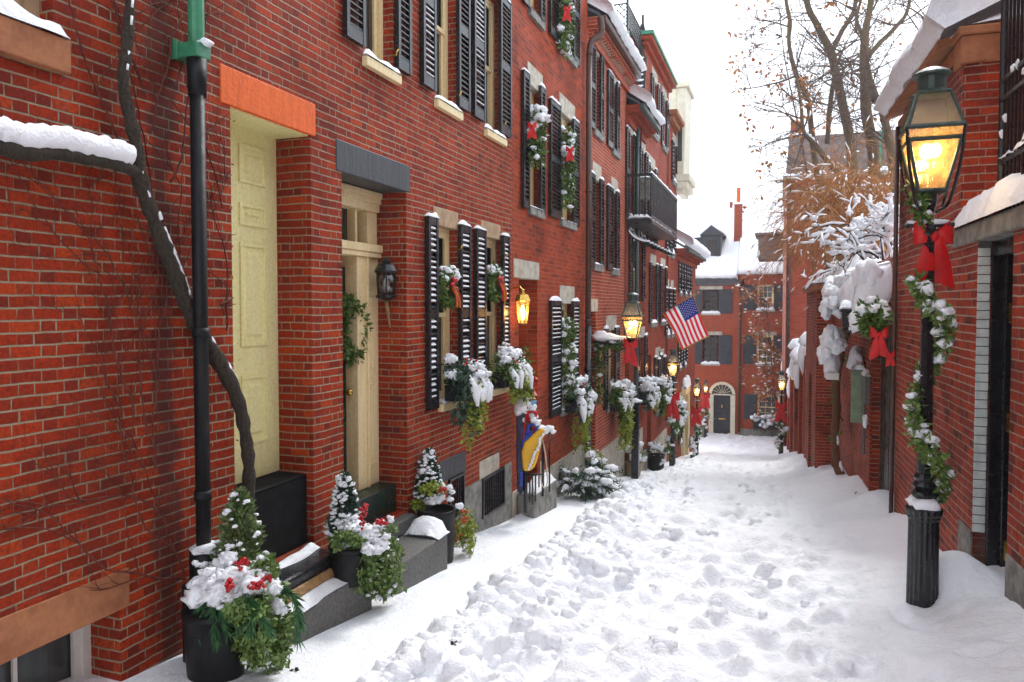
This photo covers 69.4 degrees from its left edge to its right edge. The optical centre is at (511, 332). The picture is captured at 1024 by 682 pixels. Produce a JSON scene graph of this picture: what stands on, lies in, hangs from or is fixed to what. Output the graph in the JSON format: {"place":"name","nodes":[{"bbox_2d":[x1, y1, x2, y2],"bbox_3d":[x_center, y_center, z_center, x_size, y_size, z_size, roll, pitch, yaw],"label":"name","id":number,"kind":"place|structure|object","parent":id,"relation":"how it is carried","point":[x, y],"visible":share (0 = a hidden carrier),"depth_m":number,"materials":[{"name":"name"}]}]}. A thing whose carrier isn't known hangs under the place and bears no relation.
{"place":"outdoors","nodes":[
{"label":"outdoors","id":0,"kind":"place"},
{"bbox_2d":[522,428,544,470],"bbox_3d":[0.278,1.552,9.763,0.303,0.564,0.126,0,2,-2],"label":"sled","id":1,"kind":"object","parent":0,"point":[531,448],"visible":1,"depth_m":9.75,"materials":[{"name":"yellow plastic"}]},
{"bbox_2d":[521,417,543,451],"bbox_3d":[0.273,1.358,9.835,0.304,0.475,0.134,0,2,0],"label":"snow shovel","id":2,"kind":"object","parent":1,"relation":"on","point":[535,422],"visible":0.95,"depth_m":9.79,"materials":[{"name":"blue plastic"}]},
{"bbox_2d":[58,434,1023,681],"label":"snowy street","id":3,"kind":"structure","parent":0,"point":[847,561],"depth_m":5.54,"materials":[{"name":"snow"}]},
{"bbox_2d":[180,486,308,681],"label":"planter","id":4,"kind":"object","parent":3,"relation":"on","point":[234,628],"visible":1,"depth_m":4.20,"materials":[{"name":"black metal"}]},
{"bbox_2d":[285,570,371,643],"bbox_3d":[-1.465,2.154,5.434,0.479,0.724,0.970,1,2,20],"label":"stone step","id":5,"kind":"object","parent":3,"relation":"on","point":[332,602],"visible":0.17,"depth_m":5.29,"materials":[{"name":"stone"}]},
{"bbox_2d":[258,542,329,596],"bbox_3d":[-1.587,1.749,5.353,0.296,0.220,0.860,1,2,20],"label":"stone step","id":6,"kind":"object","parent":5,"relation":"on","point":[309,561],"visible":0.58,"depth_m":5.39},
{"bbox_2d":[284,568,333,603],"bbox_3d":[-1.404,1.791,5.341,0.054,0.055,0.760,1,2,20],"label":"wooden plank","id":7,"kind":"object","parent":5,"relation":"on","point":[314,582],"visible":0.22,"depth_m":5.28,"materials":[{"name":"brown wood"}]},
{"bbox_2d":[323,470,407,603],"bbox_3d":[-1.117,1.607,5.715,0.614,1.104,0.725,1,2,20],"label":"planter","id":8,"kind":"object","parent":3,"relation":"on","point":[357,546],"visible":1,"depth_m":5.58,"materials":[{"name":"black metal"}]},
{"bbox_2d":[376,516,449,593],"bbox_3d":[-0.985,2.173,6.761,0.475,0.796,0.990,1,2,20],"label":"stone step","id":9,"kind":"object","parent":3,"relation":"on","point":[423,541],"visible":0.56,"depth_m":6.85,"materials":[{"name":"stone"}]},
{"bbox_2d":[378,513,414,540],"bbox_3d":[-1.322,1.863,6.825,0.400,0.140,1.080,1,2,20],"label":"stone step","id":10,"kind":"object","parent":9,"relation":"on","point":[405,520],"visible":0.12,"depth_m":7.06,"materials":[{"name":"stone"}]},
{"bbox_2d":[409,446,478,563],"bbox_3d":[-0.690,1.780,7.581,0.645,1.266,0.857,0,2,7],"label":"planter","id":11,"kind":"object","parent":3,"relation":"on","point":[433,487],"visible":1,"depth_m":7.41,"materials":[{"name":"black metal"}]},
{"bbox_2d":[557,447,625,502],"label":"fir boughs","id":12,"kind":"object","parent":3,"relation":"on","point":[594,479],"visible":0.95,"depth_m":12.05,"materials":[{"name":"green plant"}]},
{"bbox_2d":[357,480,854,681],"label":"snow clods","id":13,"kind":"object","parent":3,"relation":"on","point":[412,665],"visible":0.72,"depth_m":5.52,"materials":[{"name":"snow"}]},
{"bbox_2d":[625,441,647,476],"bbox_3d":[2.901,3.021,17.621,0.640,0.974,0.484,0,2,-9],"label":"planter","id":14,"kind":"object","parent":3,"relation":"on","point":[628,465],"visible":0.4,"depth_m":17.52,"materials":[{"name":"ceramic"}]},
{"bbox_2d":[645,441,668,470],"bbox_3d":[3.927,3.397,20.243,0.708,0.820,0.579,1,2,20],"label":"planter","id":15,"kind":"object","parent":3,"relation":"on","point":[656,460],"visible":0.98,"depth_m":20.10,"materials":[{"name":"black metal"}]},
{"bbox_2d":[666,349,678,465],"bbox_3d":[4.835,2.501,22.280,0.350,4.008,0.350,1,2,20],"label":"street lamp","id":16,"kind":"object","parent":3,"relation":"on","point":[673,357],"visible":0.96,"depth_m":22.22,"materials":[{"name":"metal"}]},
{"bbox_2d":[664,399,681,459],"bbox_3d":[4.824,2.878,22.306,0.550,1.868,0.548,-1,2,-29],"label":"garland","id":17,"kind":"object","parent":16,"relation":"attached to","point":[676,429],"visible":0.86,"depth_m":22.21,"materials":[{"name":"green plant"}]},
{"bbox_2d":[664,390,679,420],"bbox_3d":[4.781,2.175,22.120,0.484,0.927,0.166,1,2,20],"label":"ribbon bow","id":18,"kind":"object","parent":17,"relation":"attached to","point":[672,409],"visible":0.79,"depth_m":22.07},
{"bbox_2d":[731,263,782,430],"bbox_3d":[13.427,0.745,39.176,3.645,8.885,2.966,1,2,20],"label":"sapling","id":19,"kind":"object","parent":3,"relation":"on","point":[759,337],"visible":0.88,"depth_m":39.11,"materials":[{"name":"brown plant"}]},
{"bbox_2d":[777,370,785,453],"bbox_3d":[10.301,3.327,28.306,0.327,3.750,0.327,1,2,20],"label":"street lamp","id":20,"kind":"object","parent":3,"relation":"on","point":[781,376],"visible":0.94,"depth_m":28.23,"materials":[{"name":"metal"}]},
{"bbox_2d":[773,410,789,449],"bbox_3d":[10.312,3.674,28.358,0.575,1.668,0.540,0,2,-8],"label":"garland","id":21,"kind":"object","parent":20,"relation":"attached to","point":[782,429],"visible":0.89,"depth_m":28.24,"materials":[{"name":"green plant"}]},
{"bbox_2d":[774,400,786,422],"bbox_3d":[10.218,3.013,28.127,0.454,0.880,0.156,1,2,20],"label":"ribbon bow","id":22,"kind":"object","parent":21,"relation":"attached to","point":[780,414],"visible":1,"depth_m":28.10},
{"bbox_2d":[898,66,967,607],"bbox_3d":[2.937,0.276,5.244,0.376,4.245,0.376,1,2,20],"label":"street lamp","id":23,"kind":"object","parent":3,"relation":"on","point":[934,111],"visible":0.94,"depth_m":5.20,"materials":[{"name":"metal"}]},
{"bbox_2d":[899,180,933,230],"bbox_3d":[2.846,-0.900,5.206,0.172,0.381,0.234,-2,3,-43],"label":"garland","id":24,"kind":"object","parent":23,"relation":"attached to","point":[926,214],"visible":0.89,"depth_m":5.17,"materials":[{"name":"green plant"}]},
{"bbox_2d":[900,268,958,504],"bbox_3d":[2.942,0.421,5.221,0.372,1.744,0.408,1,2,20],"label":"garland","id":25,"kind":"object","parent":23,"relation":"attached to","point":[922,437],"visible":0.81,"depth_m":5.16,"materials":[{"name":"green plant"}]},
{"bbox_2d":[912,218,954,289],"bbox_3d":[2.960,-0.546,5.197,0.278,0.518,0.098,0,2,14],"label":"ribbon bow","id":26,"kind":"object","parent":23,"relation":"attached to","point":[938,261],"visible":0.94,"depth_m":5.18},
{"bbox_2d":[609,0,929,275],"label":"sky","id":27,"kind":"structure","parent":0,"point":[716,162],"materials":[{"name":"white"}]},
{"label":"ground","id":28,"kind":"structure","parent":0,"visible":0},
{"bbox_2d":[0,0,511,681],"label":"brick house","id":29,"kind":"structure","parent":28,"relation":"on","point":[364,138],"depth_m":5.15,"materials":[{"name":"brick"}]},
{"bbox_2d":[14,0,39,17],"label":"window","id":30,"kind":"structure","parent":29,"relation":"in","point":[32,6],"depth_m":3.70,"materials":[{"name":"wood"}]},
{"bbox_2d":[0,624,91,681],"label":"window","id":31,"kind":"structure","parent":29,"relation":"in","point":[69,655],"depth_m":4.07,"materials":[{"name":"white paint"}]},
{"bbox_2d":[0,0,240,590],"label":"wall creeper","id":32,"kind":"object","parent":29,"relation":"attached to","point":[140,329],"depth_m":4.15,"materials":[{"name":"brown plant"}]},
{"bbox_2d":[0,0,255,522],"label":"climbing vine","id":33,"kind":"object","parent":29,"relation":"attached to","point":[30,142],"visible":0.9,"depth_m":4.04,"materials":[{"name":"brown plant"}]},
{"bbox_2d":[230,124,278,484],"bbox_3d":[-2.034,-0.202,5.486,0.067,2.650,0.890,1,2,20],"label":"door","id":34,"kind":"structure","parent":29,"relation":"in","point":[253,155],"depth_m":5.64,"materials":[{"name":"wood"}]},
{"bbox_2d":[342,267,352,471],"bbox_3d":[-1.675,0.457,6.694,0.154,2.130,0.720,1,2,20],"label":"door","id":35,"kind":"structure","parent":29,"relation":"in","point":[349,392],"depth_m":7.01,"materials":[{"name":"beige paint"}]},
{"bbox_2d":[342,291,372,367],"bbox_3d":[-1.531,-0.026,6.949,0.307,0.761,0.678,1,2,20],"label":"wreath","id":36,"kind":"object","parent":29,"relation":"attached to","point":[349,306],"visible":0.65,"depth_m":6.90,"materials":[{"name":"green plant"}]},
{"bbox_2d":[366,0,382,59],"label":"window","id":37,"kind":"structure","parent":29,"relation":"in","point":[374,8],"depth_m":6.90,"materials":[{"name":"beige paint"}]},
{"bbox_2d":[374,258,397,327],"bbox_3d":[-1.217,-0.381,7.158,0.217,0.681,0.217,-1,2,-25],"label":"wall lantern","id":38,"kind":"object","parent":29,"relation":"attached to","point":[385,266],"depth_m":7.10,"materials":[{"name":"black metal"}]},
{"bbox_2d":[436,0,447,99],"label":"window","id":39,"kind":"structure","parent":29,"relation":"in","point":[442,5],"depth_m":8.25,"materials":[{"name":"beige paint"}]},
{"bbox_2d":[439,228,449,398],"bbox_3d":[-0.830,-0.198,8.213,0.070,1.915,0.500,1,2,20],"label":"window","id":40,"kind":"structure","parent":29,"relation":"in","point":[444,316],"depth_m":8.36,"materials":[{"name":"beige paint"}]},
{"bbox_2d":[439,264,460,311],"bbox_3d":[-0.706,-0.489,8.091,0.242,0.540,0.550,1,2,20],"label":"wreath","id":41,"kind":"object","parent":29,"relation":"attached to","point":[450,274],"visible":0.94,"depth_m":8.04,"materials":[{"name":"green plant"}]},
{"bbox_2d":[440,353,492,451],"bbox_3d":[-0.489,0.771,8.170,0.442,1.123,0.819,1,2,20],"label":"window box","id":42,"kind":"object","parent":29,"relation":"attached to","point":[466,380],"visible":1,"depth_m":7.98,"materials":[{"name":"black paint"}]},
{"bbox_2d":[486,0,493,129],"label":"window","id":43,"kind":"structure","parent":29,"relation":"in","point":[489,5],"depth_m":9.58,"materials":[{"name":"beige paint"}]},
{"bbox_2d":[487,239,495,382],"bbox_3d":[-0.344,-0.243,9.548,0.070,1.915,0.600,1,2,20],"label":"window","id":44,"kind":"structure","parent":29,"relation":"in","point":[491,244],"depth_m":9.75,"materials":[{"name":"beige paint"}]},
{"bbox_2d":[487,260,506,303],"bbox_3d":[-0.224,-0.639,9.411,0.250,0.570,0.554,1,2,20],"label":"wreath","id":45,"kind":"object","parent":29,"relation":"attached to","point":[494,272],"visible":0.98,"depth_m":9.36,"materials":[{"name":"green plant"}]},
{"bbox_2d":[488,342,535,405],"bbox_3d":[-0.008,0.539,9.524,0.463,0.837,0.914,1,2,20],"label":"window box","id":46,"kind":"object","parent":29,"relation":"attached to","point":[513,368],"visible":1,"depth_m":9.31,"materials":[{"name":"black paint"}]},
{"bbox_2d":[510,286,529,323],"bbox_3d":[0.027,-0.368,9.932,0.469,0.512,0.230,1,2,20],"label":"wall lantern","id":47,"kind":"object","parent":29,"relation":"attached to","point":[522,296],"depth_m":9.85,"materials":[{"name":"gold metal"}]},
{"bbox_2d":[263,0,586,517],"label":"brick house","id":48,"kind":"structure","parent":28,"relation":"on","point":[548,251],"depth_m":11.60,"materials":[{"name":"brick"}]},
{"bbox_2d":[530,91,533,205],"bbox_3d":[0.216,-2.712,11.006,0.070,1.770,0.478,1,2,20],"label":"window","id":49,"kind":"structure","parent":48,"relation":"in","point":[531,94],"depth_m":11.18,"materials":[{"name":"beige paint"}]},
{"bbox_2d":[525,103,550,168],"bbox_3d":[0.362,-2.795,10.606,0.441,0.954,0.441,1,2,20],"label":"garland","id":50,"kind":"object","parent":48,"relation":"attached to","point":[539,115],"visible":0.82,"depth_m":10.52,"materials":[{"name":"green plant"}]},
{"bbox_2d":[555,0,576,59],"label":"garland","id":51,"kind":"object","parent":48,"relation":"attached to","point":[566,37],"visible":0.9,"depth_m":11.88,"materials":[{"name":"green plant"}]},
{"bbox_2d":[557,125,578,213],"bbox_3d":[0.890,-2.658,12.144,0.429,1.459,0.499,0,2,-7],"label":"garland","id":52,"kind":"object","parent":48,"relation":"attached to","point":[569,137],"visible":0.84,"depth_m":12.09,"materials":[{"name":"green plant"}]},
{"bbox_2d":[562,312,578,397],"bbox_3d":[0.926,0.376,12.376,0.475,1.457,0.494,1,2,20],"label":"garland","id":53,"kind":"object","parent":48,"relation":"attached to","point":[569,350],"visible":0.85,"depth_m":12.31,"materials":[{"name":"green plant"}]},
{"bbox_2d":[562,374,597,454],"bbox_3d":[1.162,1.442,12.792,0.558,1.424,1.122,1,2,20],"label":"window box","id":54,"kind":"object","parent":48,"relation":"attached to","point":[582,405],"visible":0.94,"depth_m":12.62,"materials":[{"name":"black paint"}]},
{"bbox_2d":[517,472,556,517],"bbox_3d":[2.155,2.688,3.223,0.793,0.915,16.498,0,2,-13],"label":"stone step","id":55,"kind":"object","parent":28,"relation":"on","point":[544,504],"visible":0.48,"depth_m":10.46,"materials":[{"name":"stone"}]},
{"bbox_2d":[524,425,555,512],"bbox_3d":[0.477,1.806,10.217,0.430,1.218,0.830,1,2,20],"label":"stair railing","id":56,"kind":"object","parent":55,"relation":"on","point":[549,429],"visible":0.84,"depth_m":10.06,"materials":[{"name":"black metal"}]},
{"bbox_2d":[514,393,531,494],"bbox_3d":[0.140,1.489,9.917,0.238,1.402,0.247,1,2,20],"label":"toboggan","id":57,"kind":"object","parent":56,"relation":"on","point":[520,410],"visible":0.79,"depth_m":9.95,"materials":[{"name":"blue plastic"}]},
{"bbox_2d":[584,0,646,477],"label":"brick house","id":58,"kind":"structure","parent":28,"relation":"on","point":[615,64],"depth_m":15.26,"materials":[{"name":"brick"}]},
{"bbox_2d":[591,293,643,368],"bbox_3d":[2.000,-0.016,14.177,1.000,1.483,0.376,1,2,20],"label":"bracket lamp","id":59,"kind":"object","parent":58,"relation":"attached to","point":[632,308],"visible":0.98,"depth_m":14.05,"materials":[{"name":"metal"}]},
{"bbox_2d":[591,340,622,405],"bbox_3d":[1.849,0.770,14.368,0.368,1.422,0.791,-2,3,-42],"label":"garland","id":60,"kind":"object","parent":59,"relation":"hanging from","point":[599,349],"visible":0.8,"depth_m":14.53,"materials":[{"name":"green plant"}]},
{"bbox_2d":[623,338,637,366],"bbox_3d":[2.234,0.381,13.943,0.287,0.559,0.098,0,2,14],"label":"ribbon bow","id":61,"kind":"object","parent":59,"relation":"attached to","point":[630,354],"visible":1,"depth_m":13.93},
{"bbox_2d":[609,378,636,451],"bbox_3d":[2.357,1.834,16.152,0.634,1.631,1.295,1,2,20],"label":"window box","id":62,"kind":"object","parent":58,"relation":"attached to","point":[622,393],"visible":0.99,"depth_m":15.96,"materials":[{"name":"black paint"}]},
{"bbox_2d":[631,398,641,478],"bbox_3d":[2.812,2.513,16.830,0.306,2.053,0.276,1,2,20],"label":"lamp post","id":63,"kind":"object","parent":28,"relation":"on","point":[635,450],"visible":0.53,"depth_m":16.75,"materials":[{"name":"metal"}]},
{"bbox_2d":[624,84,665,470],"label":"brick house","id":64,"kind":"structure","parent":28,"relation":"on","point":[647,117],"depth_m":18.20,"materials":[{"name":"brick"}]},
{"bbox_2d":[613,0,642,104],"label":"roof deck","id":65,"kind":"structure","parent":64,"relation":"on","point":[634,28],"depth_m":18.22,"materials":[{"name":"white metal"}]},
{"bbox_2d":[640,176,649,215],"bbox_3d":[3.182,-3.197,17.662,0.273,1.086,0.370,1,2,20],"label":"window","id":66,"kind":"structure","parent":64,"relation":"in","point":[642,181],"depth_m":17.50,"materials":[{"name":"glass"}]},
{"bbox_2d":[638,374,662,412],"bbox_3d":[3.579,1.628,19.474,0.593,1.008,1.807,1,2,20],"label":"window box","id":67,"kind":"object","parent":64,"relation":"attached to","point":[649,395],"visible":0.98,"depth_m":18.89,"materials":[{"name":"black paint"}]},
{"bbox_2d":[627,171,677,255],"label":"iron balcony","id":68,"kind":"structure","parent":64,"relation":"attached to","point":[663,204],"depth_m":18.34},
{"bbox_2d":[629,29,677,469],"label":"brick house","id":69,"kind":"structure","parent":28,"relation":"on","point":[661,83],"depth_m":21.54,"materials":[{"name":"brick"}]},
{"bbox_2d":[657,374,673,417],"bbox_3d":[4.535,1.981,22.082,0.592,1.467,1.346,1,2,20],"label":"window box","id":70,"kind":"object","parent":69,"relation":"attached to","point":[666,388],"visible":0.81,"depth_m":21.70,"materials":[{"name":"black paint"}]},
{"bbox_2d":[663,292,708,349],"bbox_3d":[5.293,-0.349,22.673,1.475,1.798,0.268,1,2,20],"label":"flag","id":71,"kind":"object","parent":69,"relation":"attached to","point":[685,321],"visible":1,"depth_m":22.66,"materials":[{"name":"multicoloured fabric"}]},
{"bbox_2d":[665,81,695,461],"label":"brick house","id":72,"kind":"structure","parent":28,"relation":"on","point":[681,183],"depth_m":25.29,"materials":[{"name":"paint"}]},
{"bbox_2d":[674,396,688,434],"bbox_3d":[5.618,2.787,25.172,0.717,1.338,1.426,1,2,20],"label":"window box","id":73,"kind":"object","parent":72,"relation":"attached to","point":[683,412],"visible":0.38,"depth_m":24.75,"materials":[{"name":"black paint"}]},
{"bbox_2d":[675,229,710,457],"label":"brick house","id":74,"kind":"structure","parent":28,"relation":"on","point":[688,260],"depth_m":27.82,"materials":[{"name":"red brick"}]},
{"bbox_2d":[677,188,743,436],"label":"brick house","id":75,"kind":"structure","parent":28,"relation":"on","point":[712,231],"depth_m":42.74,"materials":[{"name":"red brick"}]},
{"bbox_2d":[702,335,718,361],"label":"window","id":76,"kind":"structure","parent":75,"relation":"in","point":[710,345],"depth_m":42.80,"materials":[{"name":"glass"}]},
{"bbox_2d":[703,289,718,313],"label":"window","id":77,"kind":"structure","parent":75,"relation":"in","point":[710,297],"depth_m":42.71,"materials":[{"name":"glass"}]},
{"bbox_2d":[713,395,729,433],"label":"door","id":78,"kind":"structure","parent":75,"relation":"in","point":[719,426],"depth_m":42.66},
{"bbox_2d":[703,0,813,268],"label":"leafy branch tree","id":79,"kind":"object","parent":28,"relation":"on","point":[754,127],"visible":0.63,"depth_m":27.12,"materials":[{"name":"brown plant"}]},
{"bbox_2d":[736,203,783,435],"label":"brick house","id":80,"kind":"structure","parent":28,"relation":"on","point":[746,402],"depth_m":41.94,"materials":[{"name":"red brick"}]},
{"bbox_2d":[750,413,779,433],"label":"window box","id":81,"kind":"object","parent":80,"relation":"attached to","point":[758,423],"visible":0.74,"depth_m":41.40,"materials":[{"name":"black paint"}]},
{"bbox_2d":[757,285,773,307],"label":"window","id":82,"kind":"structure","parent":80,"relation":"in","point":[768,290],"depth_m":41.64,"materials":[{"name":"beige paint"}]},
{"bbox_2d":[757,395,779,414],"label":"window","id":83,"kind":"structure","parent":80,"relation":"in","point":[762,405],"depth_m":41.84,"materials":[{"name":"beige paint"}]},
{"bbox_2d":[755,228,783,261],"bbox_3d":[12.855,-4.372,36.879,1.350,1.563,2.656,1,2,20],"label":"attic bay","id":84,"kind":"object","parent":80,"relation":"attached to","point":[759,234],"visible":0.68,"depth_m":35.82,"materials":[{"name":"brick"}]},
{"bbox_2d":[788,338,802,453],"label":"brick wall","id":85,"kind":"structure","parent":28,"relation":"on","point":[796,409],"depth_m":26.42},
{"bbox_2d":[707,45,892,208],"bbox_3d":[8.633,-2.153,22.653,5.586,13.522,3.687,1,2,35],"label":"bare tree","id":86,"kind":"object","parent":28,"relation":"on","point":[813,141],"visible":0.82,"depth_m":22.66,"materials":[{"name":"brown plant"}]},
{"bbox_2d":[798,332,805,457],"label":"brick wall","id":87,"kind":"structure","parent":28,"relation":"on","point":[802,353],"depth_m":23.04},
{"bbox_2d":[719,0,909,269],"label":"bare tree","id":88,"kind":"object","parent":28,"relation":"on","point":[814,156],"visible":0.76,"depth_m":25.17,"materials":[{"name":"brown plant"}]},
{"bbox_2d":[734,59,899,318],"bbox_3d":[7.010,-1.426,15.676,4.318,7.793,7.167,1,2,20],"label":"weeping shrub","id":89,"kind":"object","parent":28,"relation":"on","point":[830,212],"visible":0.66,"depth_m":15.06,"materials":[{"name":"plant"}]},
{"bbox_2d":[802,269,834,467],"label":"brick building","id":90,"kind":"structure","parent":28,"relation":"on","point":[818,409],"depth_m":16.14,"materials":[{"name":"red brick"}]},
{"bbox_2d":[816,324,847,364],"bbox_3d":[4.996,0.196,11.554,0.421,0.664,0.740,1,2,18],"label":"snowy hood","id":91,"kind":"object","parent":90,"relation":"attached to","point":[832,339],"visible":1,"depth_m":11.34,"materials":[{"name":"snow"}]},
{"bbox_2d":[823,354,839,379],"bbox_3d":[5.109,0.482,11.822,0.254,0.527,0.414,1,2,18],"label":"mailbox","id":92,"kind":"object","parent":91,"relation":"attached to","point":[831,365],"visible":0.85,"depth_m":11.67,"materials":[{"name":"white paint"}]},
{"bbox_2d":[751,0,926,205],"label":"bare tree","id":93,"kind":"object","parent":28,"relation":"on","point":[813,18],"visible":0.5,"depth_m":25.87,"materials":[{"name":"brown plant"}]},
{"bbox_2d":[782,121,899,445],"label":"brick building","id":94,"kind":"structure","parent":28,"relation":"on","point":[794,304],"depth_m":34.43,"materials":[{"name":"red brick"}]},
{"bbox_2d":[773,0,926,253],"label":"bare tree","id":95,"kind":"object","parent":28,"relation":"on","point":[887,130],"visible":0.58,"depth_m":22.37,"materials":[{"name":"brown plant"}]},
{"bbox_2d":[772,0,928,253],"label":"bare tree","id":96,"kind":"object","parent":28,"relation":"on","point":[864,34],"visible":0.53,"depth_m":23.32,"materials":[{"name":"brown plant"}]},
{"bbox_2d":[831,254,898,490],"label":"brick wall","id":97,"kind":"structure","parent":28,"relation":"on","point":[870,467],"depth_m":10.63,"materials":[{"name":"red brick"}]},
{"bbox_2d":[827,327,849,474],"bbox_3d":[6.023,0.950,13.337,0.647,3.967,0.610,1,2,18],"label":"vine","id":98,"kind":"object","parent":97,"relation":"attached to","point":[834,438],"visible":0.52,"depth_m":13.39,"materials":[{"name":"brown plant"}]},
{"bbox_2d":[846,345,864,422],"bbox_3d":[5.317,0.788,11.469,0.222,1.171,0.530,1,2,18],"label":"wall shutter","id":99,"kind":"object","parent":97,"relation":"attached to","point":[855,364],"depth_m":11.27,"materials":[{"name":"green paint"}]},
{"bbox_2d":[821,258,891,333],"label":"door hood","id":100,"kind":"object","parent":97,"relation":"attached to","point":[863,279],"depth_m":9.22,"materials":[{"name":"white paint"}]},
{"bbox_2d":[818,284,839,319],"bbox_3d":[4.886,-0.462,11.274,0.388,0.571,0.956,1,2,18],"label":"snowy hood","id":101,"kind":"object","parent":100,"relation":"attached to","point":[829,303],"visible":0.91,"depth_m":11.04,"materials":[{"name":"snow"}]},
{"bbox_2d":[839,300,852,326],"bbox_3d":[4.321,-0.242,9.455,0.261,0.351,0.200,1,2,18],"label":"wall lantern","id":102,"kind":"object","parent":100,"relation":"attached to","point":[845,308],"depth_m":9.41,"materials":[{"name":"black paint"}]},
{"bbox_2d":[794,189,899,289],"bbox_3d":[5.350,-1.414,11.337,1.609,1.531,2.005,1,2,34],"label":"snowy bush","id":103,"kind":"object","parent":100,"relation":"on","point":[880,220],"visible":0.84,"depth_m":10.85,"materials":[{"name":"snow"}]},
{"bbox_2d":[861,369,870,453],"bbox_3d":[5.182,1.163,10.847,0.101,1.264,0.360,1,2,18],"label":"utility box","id":104,"kind":"object","parent":97,"relation":"attached to","point":[866,376],"visible":1,"depth_m":10.76,"materials":[{"name":"metal"}]},
{"bbox_2d":[851,295,894,338],"bbox_3d":[3.139,-0.112,6.459,0.262,0.438,0.423,0,2,-3],"label":"wreath","id":105,"kind":"object","parent":97,"relation":"attached to","point":[874,312],"visible":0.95,"depth_m":6.41,"materials":[{"name":"green plant"}]},
{"bbox_2d":[869,326,888,359],"bbox_3d":[3.139,0.094,6.331,0.151,0.298,0.054,1,2,31],"label":"ribbon bow","id":106,"kind":"object","parent":105,"relation":"attached to","point":[878,346],"visible":1,"depth_m":6.33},
{"bbox_2d":[879,320,896,489],"bbox_3d":[4.998,1.497,9.659,0.085,3.550,1.914,1,2,18],"label":"door","id":107,"kind":"structure","parent":97,"relation":"in","point":[885,371],"depth_m":10.10,"materials":[{"name":"green paint"}]},
{"bbox_2d":[873,0,1023,551],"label":"brick building","id":108,"kind":"structure","parent":28,"relation":"on","point":[960,39],"depth_m":6.50,"materials":[{"name":"brick"}]},
{"bbox_2d":[950,173,1023,566],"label":"brick wall","id":109,"kind":"structure","parent":28,"relation":"on","point":[991,290],"depth_m":5.57,"materials":[{"name":"brick"}]},
{"bbox_2d":[996,0,1023,213],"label":"iron fence","id":110,"kind":"object","parent":109,"relation":"on","point":[1010,159],"visible":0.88,"depth_m":5.37,"materials":[{"name":"metal"}]},
{"bbox_2d":[1004,291,1023,608],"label":"brick house","id":111,"kind":"structure","parent":28,"relation":"on","point":[1014,580],"depth_m":4.64,"materials":[{"name":"brick"}]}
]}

